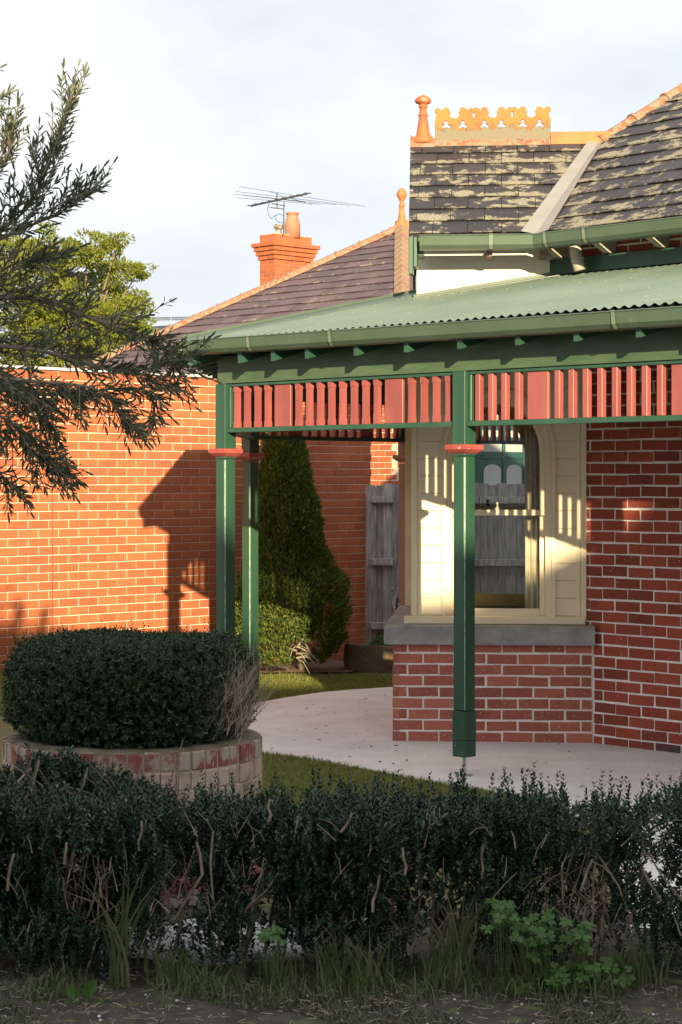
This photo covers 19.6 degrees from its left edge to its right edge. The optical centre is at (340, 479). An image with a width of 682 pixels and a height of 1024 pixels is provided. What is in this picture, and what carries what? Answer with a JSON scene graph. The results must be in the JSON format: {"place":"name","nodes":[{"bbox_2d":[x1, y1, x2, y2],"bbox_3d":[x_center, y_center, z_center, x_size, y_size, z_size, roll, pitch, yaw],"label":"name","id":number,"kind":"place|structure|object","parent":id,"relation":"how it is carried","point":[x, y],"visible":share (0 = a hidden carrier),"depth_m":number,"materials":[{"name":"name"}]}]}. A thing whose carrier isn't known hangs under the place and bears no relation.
{"place":"outdoors","nodes":[
{"label":"outdoors","id":0,"kind":"place"},
{"bbox_2d":[0,221,158,367],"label":"leafy tree","id":1,"kind":"object","parent":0,"point":[121,296],"visible":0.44,"depth_m":43.46,"materials":[{"name":"green plant"}]},
{"bbox_2d":[60,317,187,355],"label":"distant house","id":2,"kind":"structure","parent":0,"point":[167,318],"depth_m":63.06,"materials":[{"name":"beige paint"}]},
{"bbox_2d":[76,188,524,485],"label":"neighbour house","id":3,"kind":"structure","parent":0,"point":[376,265],"depth_m":30.87,"materials":[{"name":"brown tile"}]},
{"bbox_2d":[251,212,319,284],"bbox_3d":[-1.075,-4.363,38.496,1.217,1.700,0.684,0,0,-44],"label":"chimney","id":4,"kind":"object","parent":3,"relation":"on","point":[280,254],"visible":0.73,"depth_m":38.23,"materials":[{"name":"brick"}]},
{"bbox_2d":[235,186,365,234],"bbox_3d":[-0.792,-5.182,37.955,2.487,0.915,0.578,0,0,6],"label":"tv antenna","id":5,"kind":"object","parent":4,"relation":"attached to","point":[280,199],"visible":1,"depth_m":37.99,"materials":[{"name":"metal"}]},
{"bbox_2d":[474,425,524,484],"bbox_3d":[2.338,-0.048,29.625,1.600,1.697,0.055,0,0,-44],"label":"window","id":6,"kind":"structure","parent":3,"relation":"in","point":[497,463],"depth_m":29.67,"materials":[{"name":"green glass"}]},
{"bbox_2d":[0,660,616,908],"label":"lawn","id":7,"kind":"structure","parent":0,"point":[5,729],"depth_m":13.41,"materials":[{"name":"green plant"}]},
{"bbox_2d":[2,729,261,910],"bbox_3d":[-1.038,1.652,9.846,1.292,0.779,1.287,0,0,0],"label":"round planter","id":8,"kind":"object","parent":7,"relation":"on","point":[241,760],"visible":0.21,"depth_m":9.34,"materials":[{"name":"brick"}]},
{"bbox_2d":[0,620,281,748],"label":"clipped box mound","id":9,"kind":"object","parent":8,"relation":"on","point":[159,688],"visible":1,"depth_m":9.41,"materials":[{"name":"green plant"}]},
{"bbox_2d":[0,365,370,668],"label":"garden wall","id":10,"kind":"structure","parent":7,"relation":"on","point":[132,537],"depth_m":20.09,"materials":[{"name":"orange brick"}]},
{"bbox_2d":[0,659,393,712],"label":"grass","id":11,"kind":"structure","parent":7,"relation":"on","point":[351,678],"depth_m":19.41,"materials":[{"name":"green plant"}]},
{"bbox_2d":[259,660,354,672],"bbox_3d":[-0.402,1.994,20.814,1.940,0.001,1.148,0,0,-44],"label":"litter bed","id":12,"kind":"object","parent":7,"relation":"on","point":[333,667],"visible":0.57,"depth_m":20.99,"materials":[{"name":"brown soil"}]},
{"bbox_2d":[235,406,355,673],"bbox_3d":[-0.535,0.484,20.489,1.398,3.036,1.083,0,0,0],"label":"cypress","id":13,"kind":"object","parent":12,"relation":"on","point":[294,589],"visible":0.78,"depth_m":20.34,"materials":[{"name":"green plant"}]},
{"bbox_2d":[343,643,393,672],"bbox_3d":[0.529,1.874,20.898,0.838,0.302,0.825,0,0,40],"label":"stone planter","id":14,"kind":"object","parent":7,"relation":"on","point":[358,658],"visible":0.51,"depth_m":20.61,"materials":[{"name":"stone"}]},
{"bbox_2d":[369,635,392,645],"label":"leafy plant","id":15,"kind":"object","parent":14,"relation":"on","point":[379,642],"visible":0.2,"depth_m":20.79,"materials":[{"name":"green plant"}]},
{"bbox_2d":[366,483,524,644],"bbox_3d":[2.320,1.005,22.247,4.086,1.950,0.105,0,0,0],"label":"paling fence","id":16,"kind":"object","parent":7,"relation":"on","point":[499,553],"visible":0.29,"depth_m":22.27,"materials":[{"name":"grey wood"}]},
{"bbox_2d":[4,986,663,1023],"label":"gravel","id":17,"kind":"structure","parent":0,"point":[374,986],"depth_m":7.45,"materials":[{"name":"grey gravel"}]},
{"bbox_2d":[0,905,681,1023],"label":"garden soil","id":18,"kind":"structure","parent":0,"point":[522,1014],"depth_m":7.58,"materials":[{"name":"brown soil"}]},
{"bbox_2d":[36,979,103,1003],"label":"broadleaf weed","id":19,"kind":"object","parent":18,"relation":"on","point":[91,987],"visible":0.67,"depth_m":7.58,"materials":[{"name":"green plant"}]},
{"bbox_2d":[0,740,196,926],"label":"box shrub","id":20,"kind":"object","parent":18,"relation":"on","point":[38,762],"visible":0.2,"depth_m":8.60,"materials":[{"name":"green plant"}]},
{"bbox_2d":[0,57,221,523],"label":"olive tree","id":21,"kind":"object","parent":18,"relation":"on","point":[17,390],"visible":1,"depth_m":8.02,"materials":[{"name":"green plant"}]},
{"bbox_2d":[77,856,170,987],"bbox_3d":[-0.853,1.741,7.733,0.384,0.517,0.167,0,0,-7],"label":"grass tuft","id":22,"kind":"object","parent":18,"relation":"on","point":[121,961],"visible":1,"depth_m":7.78,"materials":[{"name":"green plant"}]},
{"bbox_2d":[143,939,205,988],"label":"grass tuft","id":23,"kind":"object","parent":18,"relation":"on","point":[171,972],"visible":0.92,"depth_m":7.79,"materials":[{"name":"green plant"}]},
{"bbox_2d":[115,918,315,966],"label":"pebbles","id":24,"kind":"object","parent":18,"relation":"on","point":[166,946],"visible":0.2,"depth_m":8.39,"materials":[{"name":"grey gravel"}]},
{"bbox_2d":[256,925,287,989],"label":"clover weed","id":25,"kind":"object","parent":18,"relation":"on","point":[273,932],"visible":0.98,"depth_m":7.72,"materials":[{"name":"green plant"}]},
{"bbox_2d":[257,937,297,988],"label":"grass tuft","id":26,"kind":"object","parent":18,"relation":"on","point":[282,977],"visible":0.91,"depth_m":7.77,"materials":[{"name":"green plant"}]},
{"bbox_2d":[308,928,359,986],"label":"grass tuft","id":27,"kind":"object","parent":18,"relation":"on","point":[329,967],"visible":0.87,"depth_m":7.78,"materials":[{"name":"green plant"}]},
{"bbox_2d":[0,755,681,978],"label":"box hedge","id":28,"kind":"object","parent":18,"relation":"on","point":[320,845],"visible":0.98,"depth_m":7.97,"materials":[{"name":"green plant"}]},
{"bbox_2d":[0,957,681,1023],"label":"dry grass","id":29,"kind":"structure","parent":18,"relation":"on","point":[552,1005],"depth_m":7.54,"materials":[{"name":"plant"}]},
{"bbox_2d":[0,940,681,1014],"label":"grass fringe","id":30,"kind":"object","parent":18,"relation":"on","point":[228,975],"depth_m":7.68,"materials":[{"name":"green plant"}]},
{"bbox_2d":[335,929,402,988],"bbox_3d":[0.111,1.881,7.774,0.269,0.239,0.119,0,0,0],"label":"grass tuft","id":31,"kind":"object","parent":18,"relation":"on","point":[369,962],"visible":0.9,"depth_m":7.77,"materials":[{"name":"green plant"}]},
{"bbox_2d":[413,926,464,987],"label":"grass tuft","id":32,"kind":"object","parent":18,"relation":"on","point":[437,962],"visible":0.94,"depth_m":7.78,"materials":[{"name":"green plant"}]},
{"bbox_2d":[418,883,498,987],"bbox_3d":[0.462,1.794,7.734,0.318,0.411,0.165,0,0,0],"label":"grass tuft","id":33,"kind":"object","parent":18,"relation":"on","point":[461,958],"visible":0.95,"depth_m":7.78,"materials":[{"name":"green plant"}]},
{"bbox_2d":[480,897,519,989],"bbox_3d":[0.620,1.822,7.735,0.165,0.356,0.173,0,0,0],"label":"clover weed","id":34,"kind":"object","parent":18,"relation":"on","point":[499,907],"visible":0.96,"depth_m":7.72,"materials":[{"name":"green plant"}]},
{"bbox_2d":[485,889,575,985],"bbox_3d":[0.745,1.808,7.769,0.365,0.383,0.179,0,0,0],"label":"grass tuft","id":35,"kind":"object","parent":18,"relation":"on","point":[530,962],"visible":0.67,"depth_m":7.78,"materials":[{"name":"green plant"}]},
{"bbox_2d":[506,975,565,993],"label":"clover weed","id":36,"kind":"object","parent":18,"relation":"on","point":[533,985],"visible":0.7,"depth_m":7.69,"materials":[{"name":"green plant"}]},
{"bbox_2d":[504,908,595,989],"bbox_3d":[0.815,1.849,7.729,0.360,0.304,0.187,0,0,0],"label":"clover weed","id":37,"kind":"object","parent":18,"relation":"on","point":[517,937],"visible":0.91,"depth_m":7.71,"materials":[{"name":"green plant"}]},
{"bbox_2d":[542,956,636,991],"bbox_3d":[0.975,1.939,7.728,0.378,0.124,0.191,0,0,0],"label":"clover weed","id":38,"kind":"object","parent":18,"relation":"on","point":[561,974],"visible":0.84,"depth_m":7.70,"materials":[{"name":"green plant"}]},
{"bbox_2d":[560,942,627,986],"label":"grass tuft","id":39,"kind":"object","parent":18,"relation":"on","point":[591,960],"visible":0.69,"depth_m":7.79,"materials":[{"name":"green plant"}]},
{"bbox_2d":[603,930,677,987],"bbox_3d":[1.179,1.883,7.775,0.326,0.233,0.126,0,0,0],"label":"grass tuft","id":40,"kind":"object","parent":18,"relation":"on","point":[636,965],"visible":0.94,"depth_m":7.78,"materials":[{"name":"green plant"}]},
{"bbox_2d":[0,0,681,366],"label":"sky","id":41,"kind":"structure","parent":0,"point":[196,102],"materials":[{"name":"white"}]},
{"bbox_2d":[261,751,589,857],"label":"grass","id":42,"kind":"structure","parent":0,"point":[300,766],"depth_m":13.28,"materials":[{"name":"green plant"}]},
{"bbox_2d":[246,687,681,932],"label":"path","id":43,"kind":"structure","parent":0,"point":[352,721],"depth_m":14.43,"materials":[{"name":"concrete"}]},
{"bbox_2d":[176,263,681,776],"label":"verandah","id":44,"kind":"object","parent":43,"relation":"on","point":[370,355],"visible":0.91,"depth_m":13.62,"materials":[{"name":"green paint"}]},
{"bbox_2d":[271,692,675,796],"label":"fallen leaves","id":45,"kind":"object","parent":43,"relation":"on","point":[407,760],"visible":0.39,"depth_m":14.54,"materials":[{"name":"plant"}]},
{"bbox_2d":[384,83,681,752],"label":"brick house","id":46,"kind":"structure","parent":43,"relation":"on","point":[579,640],"depth_m":15.07,"materials":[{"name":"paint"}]},
{"bbox_2d":[391,587,398,611],"bbox_3d":[0.621,1.379,21.901,0.135,0.367,0.137,0,0,0],"label":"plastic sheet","id":47,"kind":"object","parent":46,"relation":"hanging from","point":[395,601],"visible":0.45,"depth_m":21.90,"materials":[{"name":"grey plastic"}]},
{"bbox_2d":[442,388,554,616],"bbox_3d":[1.210,0.172,15.148,0.864,1.745,0.108,0,0,5],"label":"window","id":48,"kind":"structure","parent":46,"relation":"in","point":[546,512],"depth_m":15.13,"materials":[{"name":"beige paint"}]},
{"bbox_2d":[475,407,524,599],"bbox_3d":[1.289,0.200,17.221,0.752,1.689,0.082,0,0,5],"label":"rear window","id":49,"kind":"structure","parent":46,"relation":"in","point":[478,596],"depth_m":17.19,"materials":[{"name":"green paint"}]}
]}

